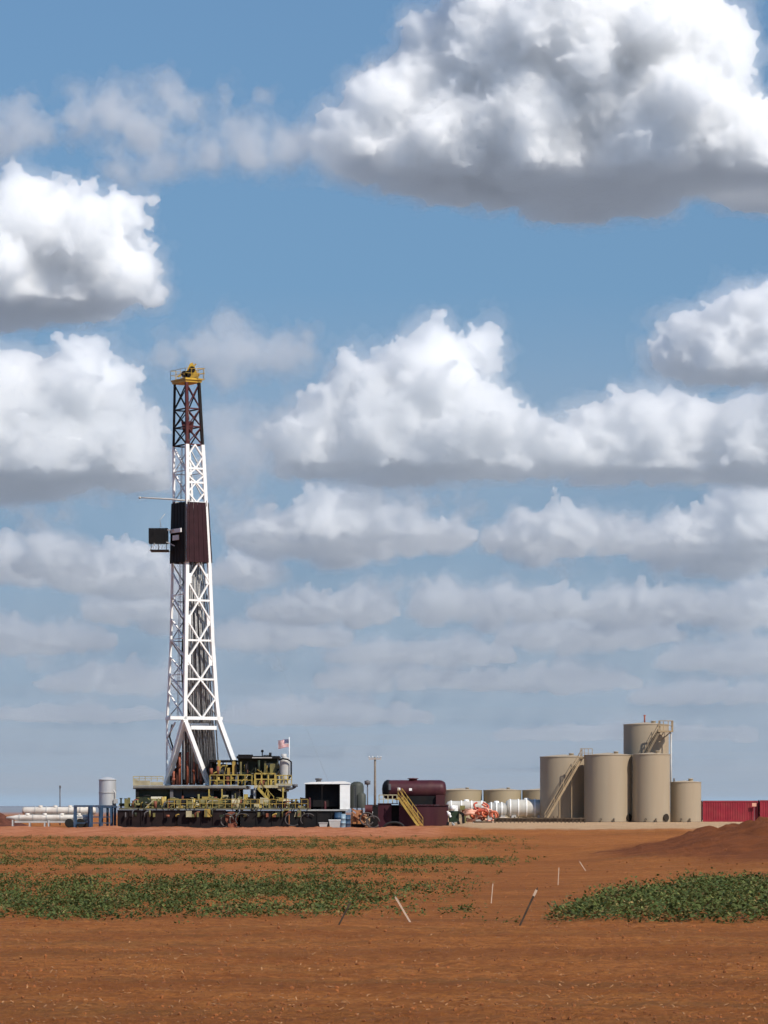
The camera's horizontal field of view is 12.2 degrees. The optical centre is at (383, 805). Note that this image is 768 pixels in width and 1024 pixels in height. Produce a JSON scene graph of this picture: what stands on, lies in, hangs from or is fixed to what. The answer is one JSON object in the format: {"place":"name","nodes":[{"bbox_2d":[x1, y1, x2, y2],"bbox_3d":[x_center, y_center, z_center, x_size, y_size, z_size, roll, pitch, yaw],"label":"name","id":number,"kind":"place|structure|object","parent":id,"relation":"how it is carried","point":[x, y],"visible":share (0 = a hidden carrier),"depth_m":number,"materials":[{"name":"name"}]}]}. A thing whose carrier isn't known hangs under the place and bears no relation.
{"place":"outdoors","nodes":[
{"label":"outdoors","id":0,"kind":"place"},
{"bbox_2d":[0,806,767,1023],"bbox_3d":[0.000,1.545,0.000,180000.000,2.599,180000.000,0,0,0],"label":"ground","id":1,"kind":"structure","parent":0,"point":[600,849],"depth_m":63.71,"materials":[{"name":"soil"}]},
{"bbox_2d":[0,813,31,826],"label":"soil heap","id":2,"kind":"object","parent":1,"relation":"on","point":[4,821],"visible":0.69,"depth_m":413.49,"materials":[{"name":"brown soil"}]},
{"bbox_2d":[6,813,87,827],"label":"tank trailer","id":3,"kind":"object","parent":1,"relation":"on","point":[68,820],"visible":0.87,"depth_m":400.68,"materials":[{"name":"white paint"}]},
{"bbox_2d":[22,805,95,826],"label":"tank trailer","id":4,"kind":"object","parent":1,"relation":"on","point":[53,810],"visible":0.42,"depth_m":405.63,"materials":[{"name":"white paint"}]},
{"bbox_2d":[59,786,60,824],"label":"lamp mast","id":5,"kind":"object","parent":1,"relation":"on","point":[59,798],"visible":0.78,"depth_m":449.98,"materials":[{"name":"grey metal"}]},
{"bbox_2d":[74,805,89,827],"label":"pipe stand","id":6,"kind":"object","parent":1,"relation":"on","point":[76,816],"visible":0.9,"depth_m":395.90,"materials":[{"name":"blue paint"}]},
{"bbox_2d":[90,805,112,826],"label":"pipe stand","id":7,"kind":"object","parent":1,"relation":"on","point":[101,817],"visible":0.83,"depth_m":395.40,"materials":[{"name":"blue paint"}]},
{"bbox_2d":[98,777,117,825],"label":"storage tank","id":8,"kind":"object","parent":1,"relation":"on","point":[107,792],"visible":0.9,"depth_m":398.19,"materials":[{"name":"metal"}]},
{"bbox_2d":[117,810,176,826],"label":"mud tank","id":9,"kind":"object","parent":1,"relation":"on","point":[160,819],"visible":0.91,"depth_m":390.60,"materials":[{"name":"black metal"}]},
{"bbox_2d":[177,810,225,827],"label":"mud tank","id":10,"kind":"object","parent":1,"relation":"on","point":[200,821],"visible":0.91,"depth_m":390.60,"materials":[{"name":"black metal"}]},
{"bbox_2d":[118,363,310,824],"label":"drilling rig","id":11,"kind":"object","parent":1,"relation":"on","point":[194,761],"visible":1,"depth_m":398.66,"materials":[{"name":"white paint"}]},
{"bbox_2d":[278,737,289,783],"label":"flag pole","id":12,"kind":"object","parent":11,"relation":"attached to","point":[283,743],"visible":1,"depth_m":397.59,"materials":[{"name":"white metal"}]},
{"bbox_2d":[279,754,291,782],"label":"storage tank","id":13,"kind":"object","parent":11,"relation":"on","point":[285,765],"visible":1,"depth_m":394.08,"materials":[{"name":"grey metal"}]},
{"bbox_2d":[220,811,240,827],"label":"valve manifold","id":14,"kind":"object","parent":1,"relation":"on","point":[230,822],"visible":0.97,"depth_m":390.80,"materials":[{"name":"metal"}]},
{"bbox_2d":[235,811,288,827],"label":"mud tank","id":15,"kind":"object","parent":1,"relation":"on","point":[252,819],"visible":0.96,"depth_m":390.40,"materials":[{"name":"black metal"}]},
{"bbox_2d":[285,811,345,827],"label":"mud tank","id":16,"kind":"object","parent":1,"relation":"on","point":[314,818],"visible":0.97,"depth_m":390.20,"materials":[{"name":"black metal"}]},
{"bbox_2d":[319,822,327,826],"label":"waste bin","id":17,"kind":"object","parent":1,"relation":"on","point":[322,824],"visible":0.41,"depth_m":387.90,"materials":[{"name":"white plastic"}]},
{"bbox_2d":[304,778,349,810],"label":"shelter","id":18,"kind":"object","parent":1,"relation":"on","point":[326,796],"visible":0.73,"depth_m":397.70,"materials":[{"name":"white paint"}]},
{"bbox_2d":[329,820,340,827],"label":"waste bin","id":19,"kind":"object","parent":1,"relation":"on","point":[334,823],"visible":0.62,"depth_m":388.30,"materials":[{"name":"white plastic"}]},
{"bbox_2d":[334,812,341,826],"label":"drum","id":20,"kind":"object","parent":1,"relation":"on","point":[337,815],"visible":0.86,"depth_m":389.76,"materials":[{"name":"blue paint"}]},
{"bbox_2d":[341,814,345,827],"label":"drum","id":21,"kind":"object","parent":1,"relation":"on","point":[343,820],"visible":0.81,"depth_m":389.92,"materials":[{"name":"blue plastic"}]},
{"bbox_2d":[338,902,350,924],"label":"survey stake","id":22,"kind":"object","parent":1,"relation":"on","point":[339,923],"visible":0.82,"depth_m":71.42,"materials":[{"name":"brown wood"}]},
{"bbox_2d":[346,815,350,826],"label":"drum","id":23,"kind":"object","parent":1,"relation":"on","point":[348,820],"visible":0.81,"depth_m":390.12,"materials":[{"name":"blue paint"}]},
{"bbox_2d":[350,782,365,827],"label":"storage tank","id":24,"kind":"object","parent":1,"relation":"on","point":[357,797],"visible":0.99,"depth_m":397.50,"materials":[{"name":"grey metal"}]},
{"bbox_2d":[351,805,379,827],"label":"engine unit","id":25,"kind":"object","parent":1,"relation":"on","point":[361,817],"visible":0.99,"depth_m":391.45,"materials":[{"name":"orange paint"}]},
{"bbox_2d":[364,780,370,815],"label":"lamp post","id":26,"kind":"object","parent":1,"relation":"on","point":[367,782],"visible":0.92,"depth_m":529.89,"materials":[{"name":"grey metal"}]},
{"bbox_2d":[368,805,377,827],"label":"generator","id":27,"kind":"object","parent":1,"relation":"on","point":[375,813],"visible":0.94,"depth_m":394.00,"materials":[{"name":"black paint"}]},
{"bbox_2d":[369,756,380,804],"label":"utility pole","id":28,"kind":"object","parent":1,"relation":"on","point":[374,758],"visible":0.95,"depth_m":489.86,"materials":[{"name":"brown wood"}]},
{"bbox_2d":[0,849,767,1023],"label":"soil clods","id":29,"kind":"object","parent":1,"relation":"on","point":[424,986],"visible":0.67,"depth_m":51.13,"materials":[{"name":"brown soil"}]},
{"bbox_2d":[0,879,767,1023],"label":"straw litter","id":30,"kind":"object","parent":1,"relation":"on","point":[360,967],"visible":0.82,"depth_m":48.32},
{"bbox_2d":[0,831,767,923],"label":"weeds","id":31,"kind":"object","parent":1,"relation":"on","point":[691,895],"visible":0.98,"depth_m":95.16,"materials":[{"name":"green plant"}]},
{"bbox_2d":[383,821,403,826],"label":"culvert pipe","id":32,"kind":"object","parent":1,"relation":"on","point":[393,822],"visible":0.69,"depth_m":377.89,"materials":[{"name":"black rubber"}]},
{"bbox_2d":[395,896,410,921],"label":"survey stake","id":33,"kind":"object","parent":1,"relation":"on","point":[401,907],"visible":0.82,"depth_m":75.15,"materials":[{"name":"brown wood"}]},
{"bbox_2d":[446,805,473,825],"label":"pump unit","id":34,"kind":"object","parent":1,"relation":"on","point":[453,814],"visible":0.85,"depth_m":390.00,"materials":[{"name":"green paint"}]},
{"bbox_2d":[445,787,481,817],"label":"storage tank","id":35,"kind":"object","parent":1,"relation":"on","point":[459,794],"visible":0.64,"depth_m":530.40,"materials":[{"name":"beige metal"}]},
{"bbox_2d":[446,799,485,822],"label":"horizontal tank","id":36,"kind":"object","parent":1,"relation":"on","point":[467,803],"visible":0.45,"depth_m":415.47,"materials":[{"name":"white metal"}]},
{"bbox_2d":[461,802,498,822],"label":"pump","id":37,"kind":"object","parent":1,"relation":"on","point":[475,813],"visible":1,"depth_m":390.64,"materials":[{"name":"metal"}]},
{"bbox_2d":[486,801,506,821],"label":"horizontal tank","id":38,"kind":"object","parent":1,"relation":"on","point":[500,808],"visible":0.66,"depth_m":410.33,"materials":[{"name":"white metal"}]},
{"bbox_2d":[483,787,521,817],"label":"storage tank","id":39,"kind":"object","parent":1,"relation":"on","point":[502,795],"visible":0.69,"depth_m":530.46,"materials":[{"name":"beige metal"}]},
{"bbox_2d":[505,798,539,817],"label":"horizontal tank","id":40,"kind":"object","parent":1,"relation":"on","point":[526,807],"visible":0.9,"depth_m":411.12,"materials":[{"name":"white metal"}]},
{"bbox_2d":[519,887,537,925],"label":"survey stake","id":41,"kind":"object","parent":1,"relation":"on","point":[532,898],"visible":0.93,"depth_m":72.62,"materials":[{"name":"brown wood"}]},
{"bbox_2d":[522,788,539,817],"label":"storage tank","id":42,"kind":"object","parent":1,"relation":"on","point":[531,794],"visible":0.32,"depth_m":530.52,"materials":[{"name":"beige metal"}]},
{"bbox_2d":[494,816,585,822],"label":"timber fence","id":43,"kind":"object","parent":1,"relation":"on","point":[541,820],"visible":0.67,"depth_m":389.00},
{"bbox_2d":[540,753,583,817],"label":"storage tank","id":44,"kind":"object","parent":1,"relation":"on","point":[554,770],"visible":0.66,"depth_m":408.85,"materials":[{"name":"beige metal"}]},
{"bbox_2d":[545,748,592,817],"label":"tank stairs","id":45,"kind":"structure","parent":1,"relation":"on","point":[565,786],"depth_m":406.36,"materials":[{"name":"beige metal"}]},
{"bbox_2d":[584,751,632,821],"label":"storage tank","id":46,"kind":"object","parent":1,"relation":"on","point":[607,787],"visible":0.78,"depth_m":404.36,"materials":[{"name":"beige metal"}]},
{"bbox_2d":[623,715,668,821],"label":"storage tank","id":47,"kind":"object","parent":1,"relation":"on","point":[636,737],"visible":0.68,"depth_m":411.54,"materials":[{"name":"beige metal"}]},
{"bbox_2d":[632,751,670,821],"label":"storage tank","id":48,"kind":"object","parent":1,"relation":"on","point":[651,786],"visible":0.85,"depth_m":403.26,"materials":[{"name":"beige metal"}]},
{"bbox_2d":[632,720,672,784],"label":"tank stairs","id":49,"kind":"structure","parent":1,"relation":"on","point":[658,731],"depth_m":409.26,"materials":[{"name":"beige metal"}]},
{"bbox_2d":[670,778,701,821],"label":"storage tank","id":50,"kind":"object","parent":1,"relation":"on","point":[685,801],"visible":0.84,"depth_m":405.26,"materials":[{"name":"beige metal"}]},
{"bbox_2d":[701,801,757,821],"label":"shipping container","id":51,"kind":"object","parent":1,"relation":"on","point":[727,811],"visible":0.86,"depth_m":414.04,"materials":[{"name":"red metal"}]},
{"bbox_2d":[758,800,767,816],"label":"shipping container","id":52,"kind":"object","parent":1,"relation":"on","point":[762,808],"visible":0.65,"depth_m":413.55,"materials":[{"name":"red metal"}]},
{"bbox_2d":[0,0,767,805],"label":"sky","id":53,"kind":"structure","parent":0,"point":[470,296],"materials":[{"name":"blue"}]},
{"bbox_2d":[377,788,448,826],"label":"pump house","id":54,"kind":"structure","parent":0,"point":[420,810],"depth_m":394.70,"materials":[{"name":"red paint"}]},
{"bbox_2d":[391,805,398,825],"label":"doorway","id":55,"kind":"structure","parent":54,"relation":"in","point":[394,808],"depth_m":395.80,"materials":[{"name":"black paint"}]},
{"bbox_2d":[382,778,445,799],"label":"pressure vessel","id":56,"kind":"object","parent":54,"relation":"on","point":[421,788],"visible":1,"depth_m":396.49,"materials":[{"name":"red paint"}]}
]}

